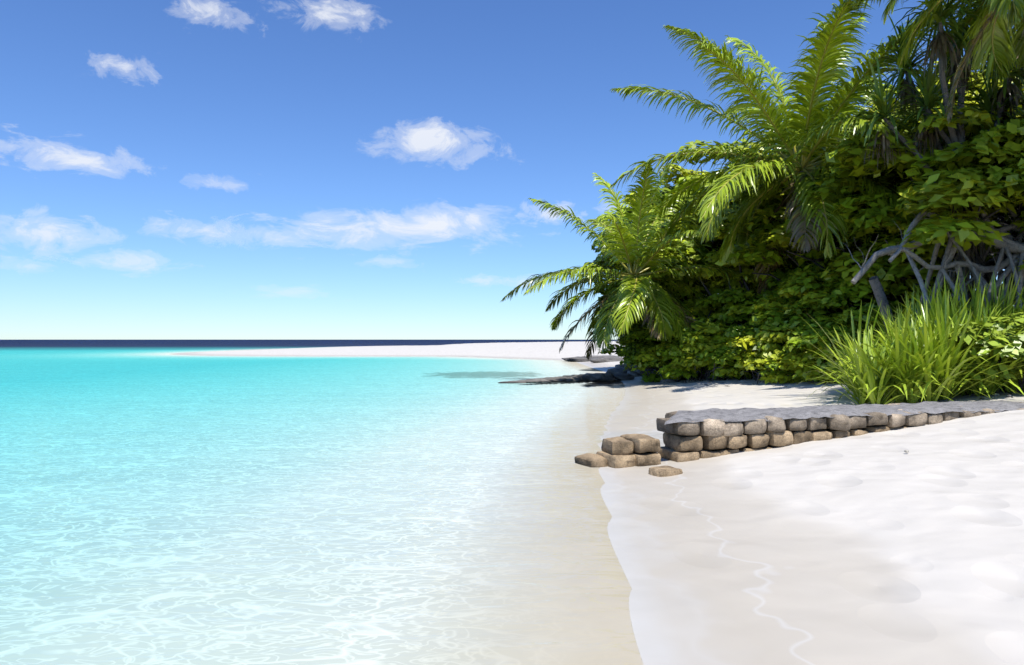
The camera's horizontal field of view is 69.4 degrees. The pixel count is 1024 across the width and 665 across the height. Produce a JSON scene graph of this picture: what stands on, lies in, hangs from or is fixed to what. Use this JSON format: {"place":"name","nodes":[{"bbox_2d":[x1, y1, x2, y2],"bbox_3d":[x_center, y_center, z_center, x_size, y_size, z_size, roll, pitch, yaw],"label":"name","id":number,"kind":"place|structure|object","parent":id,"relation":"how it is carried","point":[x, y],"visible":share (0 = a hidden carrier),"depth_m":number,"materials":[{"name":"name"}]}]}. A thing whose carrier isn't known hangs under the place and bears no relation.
{"place":"outdoors","nodes":[
{"label":"outdoors","id":0,"kind":"place"},
{"bbox_2d":[16,222,72,241],"bbox_3d":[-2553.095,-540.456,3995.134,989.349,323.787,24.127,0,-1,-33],"label":"cloud","id":1,"kind":"structure","parent":0,"point":[45,233],"depth_m":3999.90,"materials":[{"name":"white"}]},
{"bbox_2d":[37,144,110,170],"bbox_3d":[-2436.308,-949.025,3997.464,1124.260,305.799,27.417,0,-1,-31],"label":"cloud","id":2,"kind":"structure","parent":0,"point":[72,158],"depth_m":4011.80,"materials":[{"name":"white"}]},
{"bbox_2d":[101,59,131,71],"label":"cloud","id":3,"kind":"structure","parent":0,"point":[125,66],"depth_m":3995.45,"materials":[{"name":"white"}]},
{"bbox_2d":[115,258,150,265],"bbox_3d":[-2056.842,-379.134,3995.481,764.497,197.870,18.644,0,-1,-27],"label":"cloud","id":4,"kind":"structure","parent":0,"point":[131,262],"depth_m":3985.52,"materials":[{"name":"white"}]},
{"bbox_2d":[184,0,219,18],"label":"cloud","id":5,"kind":"structure","parent":0,"point":[210,8],"depth_m":3996.19,"materials":[{"name":"white"}]},
{"bbox_2d":[276,220,395,243],"bbox_3d":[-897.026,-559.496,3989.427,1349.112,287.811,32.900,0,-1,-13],"label":"cloud","id":6,"kind":"structure","parent":0,"point":[357,230],"depth_m":3987.30,"materials":[{"name":"white"}]},
{"bbox_2d":[310,0,365,22],"bbox_3d":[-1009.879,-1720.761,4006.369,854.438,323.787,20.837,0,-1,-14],"label":"cloud","id":7,"kind":"structure","parent":0,"point":[326,13],"depth_m":4004.49,"materials":[{"name":"white"}]},
{"bbox_2d":[402,122,460,154],"bbox_3d":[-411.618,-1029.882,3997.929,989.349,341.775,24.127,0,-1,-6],"label":"cloud","id":8,"kind":"structure","parent":0,"point":[433,136],"depth_m":3984.43,"materials":[{"name":"white"}]},
{"bbox_2d":[382,212,481,237],"bbox_3d":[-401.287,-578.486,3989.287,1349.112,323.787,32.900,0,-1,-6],"label":"cloud","id":9,"kind":"structure","parent":0,"point":[440,225],"depth_m":3973.10,"materials":[{"name":"white"}]},
{"bbox_2d":[0,0,1016,339],"label":"sky","id":10,"kind":"structure","parent":0,"point":[253,123],"materials":[{"name":"blue"}]},
{"bbox_2d":[541,207,568,219],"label":"cloud","id":11,"kind":"structure","parent":0,"point":[545,214],"depth_m":3995.81,"materials":[{"name":"white"}]},
{"bbox_2d":[175,341,1023,664],"bbox_3d":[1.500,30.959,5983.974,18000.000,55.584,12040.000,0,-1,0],"label":"sandy ground","id":12,"kind":"structure","parent":0,"point":[875,549],"depth_m":5.72,"materials":[{"name":"white sand"}]},
{"bbox_2d":[0,340,642,664],"bbox_3d":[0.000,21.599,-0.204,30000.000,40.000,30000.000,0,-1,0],"label":"lagoon water","id":13,"kind":"structure","parent":12,"relation":"on","point":[161,503],"depth_m":6.96,"materials":[{"name":"teal liquid"}]},
{"bbox_2d":[498,355,708,382],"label":"shore rocks","id":14,"kind":"object","parent":12,"relation":"on","point":[618,371],"visible":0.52,"depth_m":28.88,"materials":[{"name":"grey stone"}]},
{"bbox_2d":[574,400,1023,476],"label":"stone wall","id":15,"kind":"structure","parent":12,"relation":"on","point":[698,434],"depth_m":9.83,"materials":[{"name":"grey stone"}]},
{"bbox_2d":[577,57,1023,383],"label":"bushes","id":16,"kind":"object","parent":12,"relation":"on","point":[998,159],"visible":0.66,"depth_m":20.31,"materials":[{"name":"green plant"}]},
{"bbox_2d":[618,22,1023,393],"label":"tree branches","id":17,"kind":"object","parent":12,"relation":"on","point":[1006,259],"visible":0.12,"depth_m":17.36,"materials":[{"name":"grey plant"}]},
{"bbox_2d":[500,0,1023,359],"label":"palm fronds","id":18,"kind":"object","parent":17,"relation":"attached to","point":[807,130],"visible":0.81,"depth_m":22.07,"materials":[{"name":"green plant"}]},
{"bbox_2d":[688,380,1023,452],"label":"beach debris","id":19,"kind":"object","parent":12,"relation":"on","point":[995,394],"visible":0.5,"depth_m":13.60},
{"bbox_2d":[774,0,1023,404],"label":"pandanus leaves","id":20,"kind":"object","parent":12,"relation":"on","point":[908,360],"visible":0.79,"depth_m":15.54,"materials":[{"name":"green plant"}]}
]}

